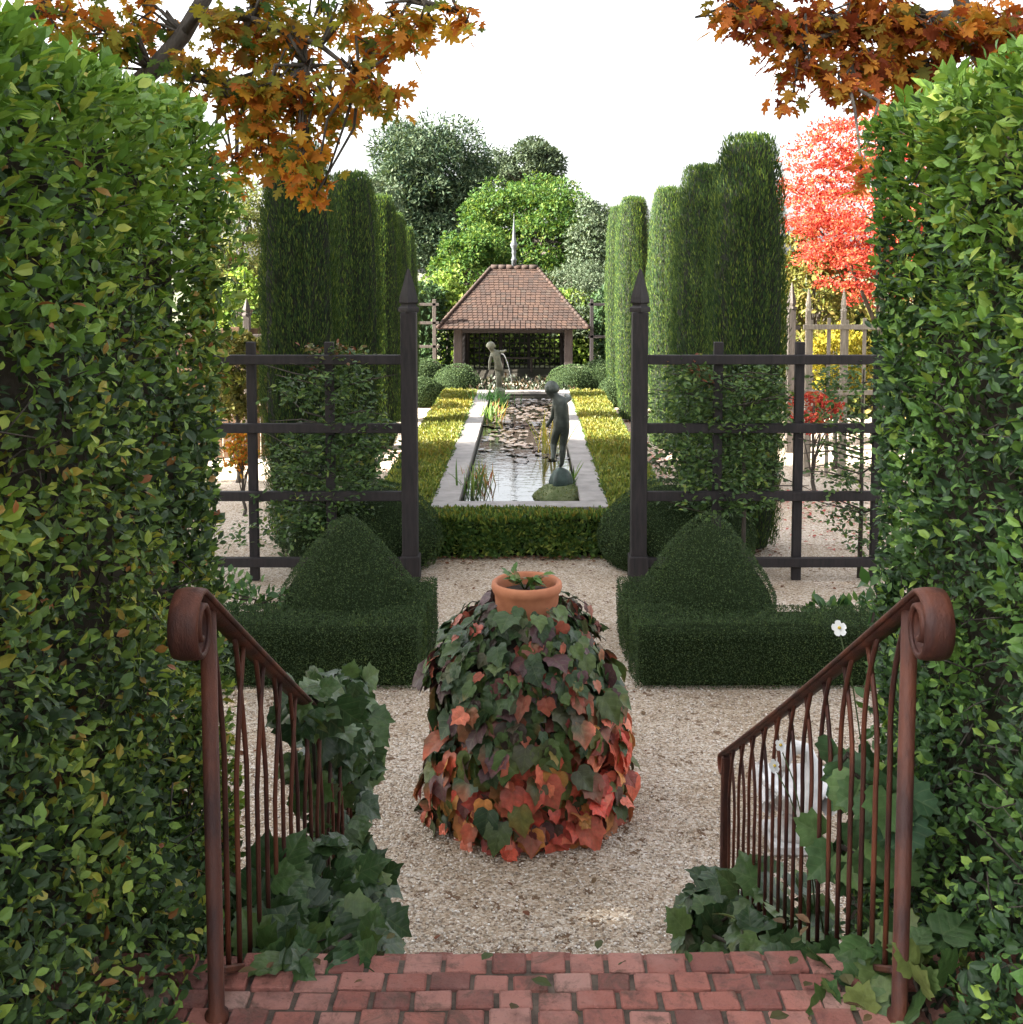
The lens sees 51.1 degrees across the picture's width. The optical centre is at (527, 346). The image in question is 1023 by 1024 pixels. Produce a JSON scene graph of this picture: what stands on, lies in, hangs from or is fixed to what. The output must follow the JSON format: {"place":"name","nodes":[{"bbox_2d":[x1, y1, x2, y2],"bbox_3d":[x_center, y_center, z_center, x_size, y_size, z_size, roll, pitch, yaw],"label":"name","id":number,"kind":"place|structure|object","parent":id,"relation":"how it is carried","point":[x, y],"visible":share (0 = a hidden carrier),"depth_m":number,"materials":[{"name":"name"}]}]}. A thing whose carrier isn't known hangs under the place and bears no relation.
{"place":"outdoors","nodes":[
{"label":"outdoors","id":0,"kind":"place"},
{"bbox_2d":[363,107,501,283],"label":"conifer tree","id":1,"kind":"object","parent":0,"point":[416,162],"visible":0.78,"depth_m":68.91,"materials":[{"name":"green plant"}]},
{"bbox_2d":[0,0,1022,272],"label":"sky","id":2,"kind":"structure","parent":0,"point":[625,89],"materials":[{"name":"white"}]},
{"bbox_2d":[461,397,575,501],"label":"pond water","id":3,"kind":"structure","parent":0,"point":[519,482],"depth_m":14.68,"materials":[{"name":"black liquid"}]},
{"bbox_2d":[447,459,496,497],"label":"iris clump","id":4,"kind":"object","parent":3,"relation":"on","point":[474,482],"visible":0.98,"depth_m":12.45,"materials":[{"name":"green plant"}]},
{"bbox_2d":[461,459,498,486],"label":"iris clump","id":5,"kind":"object","parent":3,"relation":"on","point":[484,476],"visible":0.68,"depth_m":13.14,"materials":[{"name":"green plant"}]},
{"bbox_2d":[473,401,507,423],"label":"iris clump","id":6,"kind":"object","parent":3,"relation":"in","point":[490,416],"visible":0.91,"depth_m":18.37,"materials":[{"name":"green plant"}]},
{"bbox_2d":[467,385,521,406],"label":"iris clump","id":7,"kind":"object","parent":3,"relation":"in","point":[495,397],"visible":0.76,"depth_m":20.63,"materials":[{"name":"green plant"}]},
{"bbox_2d":[486,399,505,414],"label":"iris clump","id":8,"kind":"object","parent":3,"relation":"in","point":[498,407],"visible":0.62,"depth_m":19.46,"materials":[{"name":"green plant"}]},
{"bbox_2d":[486,341,506,399],"bbox_3d":[-0.621,0.545,21.284,0.414,1.295,0.226,0,4,0],"label":"boy statue","id":9,"kind":"object","parent":3,"relation":"on","point":[495,356],"visible":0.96,"depth_m":21.22,"materials":[{"name":"grey stone"}]},
{"bbox_2d":[501,353,512,388],"bbox_3d":[-0.402,0.484,21.151,0.254,0.700,0.023,2,5,24],"label":"water jet","id":10,"kind":"object","parent":9,"relation":"attached to","point":[509,369],"visible":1,"depth_m":21.12,"materials":[{"name":"white"}]},
{"bbox_2d":[522,410,579,454],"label":"iris clump","id":11,"kind":"object","parent":3,"relation":"in","point":[545,436],"visible":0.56,"depth_m":15.31,"materials":[{"name":"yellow plant"}]},
{"bbox_2d":[532,381,578,500],"bbox_3d":[0.369,1.124,12.310,0.644,1.454,0.604,0,4,0],"label":"boy statue","id":12,"kind":"object","parent":3,"relation":"on","point":[560,486],"visible":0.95,"depth_m":12.25,"materials":[{"name":"grey metal"}]},
{"bbox_2d":[559,462,583,483],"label":"iris clump","id":13,"kind":"object","parent":3,"relation":"on","point":[574,475],"visible":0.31,"depth_m":12.84,"materials":[{"name":"green plant"}]},
{"bbox_2d":[489,134,570,263],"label":"pine tree","id":14,"kind":"object","parent":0,"point":[538,154],"visible":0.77,"depth_m":79.63,"materials":[{"name":"green plant"}]},
{"bbox_2d":[172,273,912,367],"bbox_3d":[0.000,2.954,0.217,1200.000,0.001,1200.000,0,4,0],"label":"ground","id":15,"kind":"structure","parent":0,"point":[419,278],"depth_m":74.23,"materials":[{"name":"beige gravel"}]},
{"bbox_2d":[0,0,257,1023],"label":"clipped hedge","id":16,"kind":"object","parent":15,"relation":"on","point":[108,486],"visible":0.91,"depth_m":2.41,"materials":[{"name":"green plant"}]},
{"bbox_2d":[185,278,453,372],"bbox_3d":[-5.998,-0.615,30.631,7.820,2.939,1.920,0,4,0],"label":"dark hedge","id":17,"kind":"object","parent":15,"relation":"on","point":[426,330],"visible":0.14,"depth_m":30.35,"materials":[{"name":"green plant"}]},
{"bbox_2d":[327,169,403,216],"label":"broadleaf tree","id":18,"kind":"object","parent":15,"relation":"on","point":[378,189],"visible":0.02,"depth_m":32.92,"materials":[{"name":"green plant"}]},
{"bbox_2d":[418,263,467,362],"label":"bright shrub","id":19,"kind":"object","parent":15,"relation":"on","point":[452,287],"visible":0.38,"depth_m":31.62,"materials":[{"name":"green plant"}]},
{"bbox_2d":[425,220,519,299],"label":"broadleaf tree","id":20,"kind":"object","parent":15,"relation":"on","point":[475,251],"visible":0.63,"depth_m":47.03,"materials":[{"name":"green plant"}]},
{"bbox_2d":[437,281,602,365],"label":"dark hedge","id":21,"kind":"object","parent":15,"relation":"on","point":[581,352],"visible":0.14,"depth_m":32.55,"materials":[{"name":"green plant"}]},
{"bbox_2d":[454,169,611,299],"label":"walnut tree","id":22,"kind":"object","parent":15,"relation":"on","point":[552,206],"visible":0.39,"depth_m":52.11,"materials":[{"name":"green plant"}]},
{"bbox_2d":[533,259,606,346],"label":"olive tree","id":23,"kind":"object","parent":15,"relation":"on","point":[597,281],"visible":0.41,"depth_m":32.34,"materials":[{"name":"green plant"}]},
{"bbox_2d":[561,198,611,315],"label":"broadleaf tree","id":24,"kind":"object","parent":15,"relation":"on","point":[585,243],"visible":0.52,"depth_m":49.02,"materials":[{"name":"green plant"}]},
{"bbox_2d":[587,283,870,362],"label":"dark hedge","id":25,"kind":"object","parent":15,"relation":"on","point":[602,343],"visible":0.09,"depth_m":30.44,"materials":[{"name":"green plant"}]},
{"bbox_2d":[779,276,921,418],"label":"dark hedge","id":26,"kind":"object","parent":15,"relation":"on","point":[859,313],"visible":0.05,"depth_m":21.12,"materials":[{"name":"green plant"}]},
{"bbox_2d":[828,29,1022,1023],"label":"clipped hedge","id":27,"kind":"object","parent":15,"relation":"on","point":[961,273],"visible":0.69,"depth_m":2.73,"materials":[{"name":"green plant"}]},
{"bbox_2d":[179,382,915,954],"bbox_3d":[0.000,1.822,15.475,22.000,0.018,25.400,0,4,0],"label":"gravel court","id":28,"kind":"object","parent":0,"point":[595,588],"visible":0.04,"depth_m":6.20,"materials":[{"name":"beige gravel"}]},
{"bbox_2d":[177,298,269,457],"bbox_3d":[-4.866,0.504,16.481,1.759,2.480,0.150,0,4,0],"label":"board fence","id":29,"kind":"object","parent":28,"relation":"on","point":[247,314],"visible":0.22,"depth_m":16.46,"materials":[{"name":"grey wood"}]},
{"bbox_2d":[187,173,264,316],"bbox_3d":[-5.408,-0.884,19.927,1.914,4.853,1.996,0,4,0],"label":"broadleaf tree","id":30,"kind":"object","parent":28,"relation":"on","point":[253,216],"visible":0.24,"depth_m":19.69,"materials":[{"name":"green plant"}]},
{"bbox_2d":[203,329,266,482],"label":"ochre shrub","id":31,"kind":"object","parent":28,"relation":"on","point":[233,400],"visible":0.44,"depth_m":14.51,"materials":[{"name":"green plant"}]},
{"bbox_2d":[208,265,265,422],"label":"bright shrub","id":32,"kind":"object","parent":28,"relation":"on","point":[250,280],"visible":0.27,"depth_m":18.25,"materials":[{"name":"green plant"}]},
{"bbox_2d":[220,433,261,515],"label":"orange shrub","id":33,"kind":"object","parent":28,"relation":"on","point":[234,448],"visible":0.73,"depth_m":12.69,"materials":[{"name":"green plant"}]},
{"bbox_2d":[12,0,486,213],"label":"oak tree","id":34,"kind":"object","parent":28,"relation":"on","point":[269,97],"visible":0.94,"depth_m":5.09,"materials":[{"name":"orange plant"}]},
{"bbox_2d":[173,268,420,581],"bbox_3d":[-2.302,0.758,9.982,2.597,2.965,0.194,0,4,0],"label":"trellis fence","id":35,"kind":"object","parent":28,"relation":"on","point":[406,359],"visible":0.63,"depth_m":9.96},
{"bbox_2d":[254,135,344,548],"bbox_3d":[-2.375,-0.010,11.136,0.918,4.328,0.965,3,5,33],"label":"clipped cypress","id":36,"kind":"object","parent":28,"relation":"on","point":[300,296],"visible":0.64,"depth_m":10.82,"materials":[{"name":"green plant"}]},
{"bbox_2d":[220,338,400,556],"bbox_3d":[-2.012,1.070,10.118,1.847,2.284,0.796,0,4,0],"label":"trained bush","id":37,"kind":"object","parent":28,"relation":"on","point":[309,452],"visible":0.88,"depth_m":10.05,"materials":[{"name":"green plant"}]},
{"bbox_2d":[199,576,438,688],"bbox_3d":[-2.115,2.121,8.096,2.829,0.490,1.281,0,4,0],"label":"box hedge","id":38,"kind":"object","parent":28,"relation":"on","point":[392,645],"visible":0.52,"depth_m":7.52,"materials":[{"name":"green plant"}]},
{"bbox_2d":[188,560,292,611],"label":"leafy plant","id":39,"kind":"object","parent":38,"relation":"on","point":[245,593],"visible":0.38,"depth_m":8.13,"materials":[{"name":"green plant"}]},
{"bbox_2d":[276,513,417,617],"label":"topiary bush","id":40,"kind":"object","parent":28,"relation":"on","point":[346,566],"visible":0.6,"depth_m":8.01,"materials":[{"name":"green plant"}]},
{"bbox_2d":[327,168,385,485],"bbox_3d":[-2.343,-0.223,14.315,0.922,4.288,0.904,3,5,31],"label":"clipped cypress","id":41,"kind":"object","parent":28,"relation":"on","point":[359,270],"visible":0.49,"depth_m":14.00,"materials":[{"name":"green plant"}]},
{"bbox_2d":[279,478,443,571],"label":"clipped shrub","id":42,"kind":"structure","parent":28,"relation":"on","point":[385,520],"depth_m":10.35,"materials":[{"name":"green plant"}]},
{"bbox_2d":[371,192,404,448],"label":"clipped cypress","id":43,"kind":"object","parent":28,"relation":"on","point":[391,279],"visible":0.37,"depth_m":17.20,"materials":[{"name":"green plant"}]},
{"bbox_2d":[392,211,410,419],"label":"clipped cypress","id":44,"kind":"object","parent":28,"relation":"on","point":[403,239],"visible":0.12,"depth_m":20.30,"materials":[{"name":"green plant"}]},
{"bbox_2d":[405,225,421,376],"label":"clipped cypress","id":45,"kind":"object","parent":28,"relation":"on","point":[412,249],"visible":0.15,"depth_m":23.32,"materials":[{"name":"green plant"}]},
{"bbox_2d":[417,299,438,361],"bbox_3d":[-4.525,-0.122,27.264,4.550,2.150,0.090,0,4,0],"label":"rail fence","id":46,"kind":"object","parent":28,"relation":"on","point":[434,304],"visible":0.25,"depth_m":27.19,"materials":[{"name":"grey wood"}]},
{"bbox_2d":[418,376,440,407],"bbox_3d":[-2.258,0.969,22.831,0.846,0.675,0.824,0,4,0],"label":"box ball","id":47,"kind":"object","parent":28,"relation":"on","point":[428,392],"visible":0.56,"depth_m":22.57,"materials":[{"name":"green plant"}]},
{"bbox_2d":[418,358,443,383],"bbox_3d":[-2.332,0.716,24.528,0.973,0.933,0.984,0,4,0],"label":"box ball","id":48,"kind":"object","parent":28,"relation":"on","point":[429,368],"visible":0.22,"depth_m":24.22,"materials":[{"name":"green plant"}]},
{"bbox_2d":[433,363,481,393],"bbox_3d":[-1.550,0.810,23.315,1.118,0.920,1.102,0,4,0],"label":"box ball","id":49,"kind":"object","parent":28,"relation":"on","point":[456,377],"visible":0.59,"depth_m":22.99,"materials":[{"name":"green plant"}]},
{"bbox_2d":[436,220,589,381],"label":"garden pavilion","id":50,"kind":"structure","parent":28,"relation":"on","point":[514,299],"depth_m":28.04,"materials":[{"name":"tile"}]},
{"bbox_2d":[500,357,536,372],"bbox_3d":[-0.288,0.515,29.798,1.100,0.418,0.290,0,4,0],"label":"garden bench","id":51,"kind":"object","parent":50,"relation":"on","point":[531,363],"visible":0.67,"depth_m":29.66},
{"bbox_2d":[431,390,607,520],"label":"stone pond","id":52,"kind":"structure","parent":28,"relation":"on","point":[590,493],"depth_m":13.66,"materials":[{"name":"grey stone"}]},
{"bbox_2d":[379,387,664,559],"bbox_3d":[-0.085,1.494,16.532,3.452,0.602,11.557,0,4,0],"label":"golden hedge","id":53,"kind":"object","parent":28,"relation":"on","point":[481,531],"visible":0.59,"depth_m":11.65,"materials":[{"name":"yellow plant"}]},
{"bbox_2d":[469,372,577,392],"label":"edging plants","id":54,"kind":"object","parent":28,"relation":"on","point":[523,386],"visible":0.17,"depth_m":23.46,"materials":[{"name":"white plant"}]},
{"bbox_2d":[411,589,640,861],"bbox_3d":[-0.011,1.998,5.885,1.271,1.325,1.247,0,4,0],"label":"creeper mound","id":55,"kind":"object","parent":28,"relation":"on","point":[529,744],"visible":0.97,"depth_m":5.46,"materials":[{"name":"green plant"}]},
{"bbox_2d":[491,571,561,620],"bbox_3d":[-0.004,1.413,5.839,0.386,0.277,0.386,0,4,0],"label":"terracotta pot","id":56,"kind":"object","parent":55,"relation":"on","point":[540,600],"visible":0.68,"depth_m":5.70,"materials":[{"name":"ceramic"}]},
{"bbox_2d":[502,562,554,589],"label":"seedling","id":57,"kind":"object","parent":56,"relation":"on","point":[532,583],"visible":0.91,"depth_m":5.81,"materials":[{"name":"green plant"}]},
{"bbox_2d":[316,952,763,959],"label":"brick steps","id":58,"kind":"structure","parent":28,"relation":"on","point":[528,956],"depth_m":2.76,"materials":[{"name":"red brick"}]},
{"bbox_2d":[167,587,355,1023],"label":"stair railing","id":59,"kind":"object","parent":58,"relation":"on","point":[198,618],"visible":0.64,"depth_m":2.38,"materials":[{"name":"orange metal"}]},
{"bbox_2d":[265,658,394,876],"bbox_3d":[-0.706,1.560,3.836,0.402,1.201,1.311,0,4,0],"label":"climbing vine","id":60,"kind":"object","parent":59,"relation":"attached to","point":[347,722],"visible":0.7,"depth_m":3.69,"materials":[{"name":"green plant"}]},
{"bbox_2d":[222,827,411,982],"bbox_3d":[-0.572,1.600,2.959,0.563,0.604,1.095,0,4,0],"label":"ground ivy","id":61,"kind":"object","parent":58,"relation":"on","point":[348,905],"visible":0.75,"depth_m":2.87,"materials":[{"name":"green plant"}]},
{"bbox_2d":[664,849,841,954],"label":"ground ivy","id":62,"kind":"object","parent":58,"relation":"on","point":[712,910],"visible":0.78,"depth_m":3.79,"materials":[{"name":"green plant"}]},
{"bbox_2d":[775,739,814,910],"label":"anemone flower","id":63,"kind":"object","parent":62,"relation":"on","point":[780,745],"visible":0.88,"depth_m":3.11,"materials":[{"name":"white plant"}]},
{"bbox_2d":[717,587,955,1022],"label":"stair railing","id":64,"kind":"object","parent":58,"relation":"on","point":[923,618],"visible":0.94,"depth_m":2.55,"materials":[{"name":"orange metal"}]},
{"bbox_2d":[793,734,942,896],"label":"climbing vine","id":65,"kind":"object","parent":64,"relation":"attached to","point":[836,780],"visible":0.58,"depth_m":2.69,"materials":[{"name":"green plant"}]},
{"bbox_2d":[760,907,1003,1023],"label":"ground ivy","id":66,"kind":"object","parent":58,"relation":"on","point":[858,956],"visible":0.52,"depth_m":2.34,"materials":[{"name":"green plant"}]},
{"bbox_2d":[223,681,880,954],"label":"gravel stones","id":67,"kind":"object","parent":28,"relation":"on","point":[551,912],"visible":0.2,"depth_m":5.36,"materials":[{"name":"beige gravel"}]},
{"bbox_2d":[240,548,866,939],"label":"brown leaf litter","id":68,"kind":"object","parent":28,"relation":"on","point":[527,912],"visible":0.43,"depth_m":10.69,"materials":[{"name":"brown plant"}]},
{"bbox_2d":[544,364,598,389],"bbox_3d":[0.955,0.826,23.325,1.213,0.907,1.205,0,4,0],"label":"box ball","id":69,"kind":"object","parent":28,"relation":"on","point":[572,376],"visible":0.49,"depth_m":22.98,"materials":[{"name":"green plant"}]},
{"bbox_2d":[583,358,606,383],"bbox_3d":[1.677,0.736,24.402,1.011,0.925,0.993,0,4,0],"label":"box ball","id":70,"kind":"object","parent":28,"relation":"on","point":[598,369],"visible":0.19,"depth_m":24.10,"materials":[{"name":"green plant"}]},
{"bbox_2d":[588,299,606,360],"bbox_3d":[4.075,-0.122,27.264,5.050,2.150,0.090,0,4,0],"label":"rail fence","id":71,"kind":"object","parent":28,"relation":"on","point":[592,336],"visible":0.21,"depth_m":27.20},
{"bbox_2d":[598,376,618,406],"bbox_3d":[1.893,0.964,22.936,0.842,0.669,0.859,0,4,0],"label":"box ball","id":72,"kind":"object","parent":28,"relation":"on","point":[609,387],"visible":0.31,"depth_m":22.63,"materials":[{"name":"green plant"}]},
{"bbox_2d":[603,204,621,378],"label":"clipped cypress","id":73,"kind":"object","parent":28,"relation":"on","point":[610,351],"visible":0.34,"depth_m":23.32,"materials":[{"name":"green plant"}]},
{"bbox_2d":[613,194,651,420],"bbox_3d":[2.027,-0.722,20.497,0.814,4.378,0.855,1,4,18],"label":"clipped cypress","id":74,"kind":"object","parent":28,"relation":"on","point":[631,244],"visible":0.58,"depth_m":20.23,"materials":[{"name":"green plant"}]},
{"bbox_2d":[384,420,883,556],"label":"red leaf litter","id":75,"kind":"object","parent":28,"relation":"on","point":[824,510],"visible":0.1,"depth_m":12.62,"materials":[{"name":"red plant"}]},
{"bbox_2d":[645,183,681,448],"bbox_3d":[2.302,-0.470,17.409,0.851,4.328,0.834,0,4,2],"label":"clipped cypress","id":76,"kind":"object","parent":28,"relation":"on","point":[661,223],"visible":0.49,"depth_m":17.14,"materials":[{"name":"green plant"}]},
{"bbox_2d":[596,478,757,576],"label":"clipped shrub","id":77,"kind":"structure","parent":28,"relation":"on","point":[665,522],"depth_m":10.36,"materials":[{"name":"green plant"}]},
{"bbox_2d":[666,159,720,484],"bbox_3d":[2.328,-0.276,14.317,0.930,4.394,0.977,-2,5,-25],"label":"clipped cypress","id":78,"kind":"object","parent":28,"relation":"on","point":[689,252],"visible":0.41,"depth_m":14.00,"materials":[{"name":"green plant"}]},
{"bbox_2d":[639,510,776,617],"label":"topiary bush","id":79,"kind":"object","parent":28,"relation":"on","point":[705,565],"visible":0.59,"depth_m":8.02,"materials":[{"name":"green plant"}]},
{"bbox_2d":[647,353,811,555],"bbox_3d":[1.861,1.131,10.101,1.622,2.165,0.745,0,4,0],"label":"trained bush","id":80,"kind":"object","parent":28,"relation":"on","point":[688,472],"visible":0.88,"depth_m":10.02,"materials":[{"name":"green plant"}]},
{"bbox_2d":[700,129,792,549],"bbox_3d":[2.264,-0.040,11.126,0.957,4.390,0.939,-2,5,-23],"label":"clipped cypress","id":81,"kind":"object","parent":28,"relation":"on","point":[744,306],"visible":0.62,"depth_m":10.79,"materials":[{"name":"green plant"}]},
{"bbox_2d":[615,574,882,689],"bbox_3d":[2.119,2.121,8.092,2.830,0.492,1.277,0,4,0],"label":"box hedge","id":82,"kind":"object","parent":28,"relation":"on","point":[662,646],"visible":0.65,"depth_m":7.52,"materials":[{"name":"green plant"}]},
{"bbox_2d":[628,268,912,581],"bbox_3d":[2.272,0.758,9.982,2.657,2.965,0.194,0,4,0],"label":"trellis fence","id":83,"kind":"object","parent":28,"relation":"on","point":[640,561],"visible":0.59,"depth_m":9.97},
{"bbox_2d":[782,282,799,452],"bbox_3d":[4.060,0.341,17.071,0.531,2.720,0.180,0,4,0],"label":"picket fence","id":84,"kind":"object","parent":28,"relation":"on","point":[792,339],"visible":0.45,"depth_m":16.99,"materials":[{"name":"grey wood"}]},
{"bbox_2d":[751,740,836,855],"bbox_3d":[1.361,2.245,5.461,0.404,0.622,0.470,0,4,0],"label":"swan planter","id":85,"kind":"object","parent":28,"relation":"on","point":[807,780],"visible":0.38,"depth_m":5.37,"materials":[{"name":"white ceramic"}]},
{"bbox_2d":[788,389,845,490],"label":"red shrub","id":86,"kind":"object","parent":28,"relation":"on","point":[820,397],"visible":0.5,"depth_m":13.64,"materials":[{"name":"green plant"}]},
{"bbox_2d":[781,230,870,411],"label":"ochre shrub","id":87,"kind":"object","parent":28,"relation":"on","point":[819,304],"visible":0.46,"depth_m":19.14,"materials":[{"name":"yellow plant"}]},
{"bbox_2d":[800,586,880,611],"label":"leafy plant","id":88,"kind":"object","parent":28,"relation":"on","point":[844,600],"visible":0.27,"depth_m":8.10,"materials":[{"name":"green plant"}]},
{"bbox_2d":[812,320,873,468],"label":"yellow shrub","id":89,"kind":"object","parent":28,"relation":"on","point":[819,343],"visible":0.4,"depth_m":15.48,"materials":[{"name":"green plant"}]},
{"bbox_2d":[791,352,896,577],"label":"trained bush","id":90,"kind":"object","parent":28,"relation":"on","point":[861,509],"visible":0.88,"depth_m":10.09,"materials":[{"name":"green plant"}]},
{"bbox_2d":[831,620,860,743],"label":"anemone flower","id":91,"kind":"object","parent":28,"relation":"on","point":[838,627],"visible":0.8,"depth_m":2.82,"materials":[{"name":"white plant"}]},
{"bbox_2d":[694,0,1022,197],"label":"oak tree","id":92,"kind":"object","parent":28,"relation":"on","point":[899,32],"visible":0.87,"depth_m":4.98,"materials":[{"name":"orange plant"}]},
{"bbox_2d":[803,288,921,476],"bbox_3d":[4.987,0.529,15.079,2.252,2.685,0.096,0,4,0],"label":"picket fence","id":93,"kind":"object","parent":28,"relation":"on","point":[844,327],"visible":0.33,"depth_m":15.04,"materials":[{"name":"grey wood"}]},
{"bbox_2d":[778,96,975,439],"bbox_3d":[5.975,-1.320,18.180,3.816,5.980,4.099,0,4,0],"label":"maple tree","id":94,"kind":"object","parent":28,"relation":"on","point":[815,221],"visible":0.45,"depth_m":17.91,"materials":[{"name":"red plant"}]},
{"bbox_2d":[854,557,900,739],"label":"leafy plant","id":95,"kind":"object","parent":28,"relation":"on","point":[864,576],"visible":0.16,"depth_m":4.25,"materials":[{"name":"green plant"}]},
{"bbox_2d":[121,821,982,957],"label":"terrace","id":96,"kind":"structure","parent":0,"point":[854,912],"depth_m":3.02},
{"bbox_2d":[30,950,1022,1023],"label":"brick landing","id":97,"kind":"object","parent":96,"relation":"on","point":[747,987],"visible":0.66,"depth_m":2.38,"materials":[{"name":"red brick"}]},
{"bbox_2d":[238,914,871,1023],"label":"landing leaf litter","id":98,"kind":"object","parent":97,"relation":"on","point":[775,1014],"visible":1,"depth_m":2.43,"materials":[{"name":"brown plant"}]},
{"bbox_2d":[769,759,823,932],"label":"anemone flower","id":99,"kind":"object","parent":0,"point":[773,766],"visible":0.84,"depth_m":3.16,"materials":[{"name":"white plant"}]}
]}

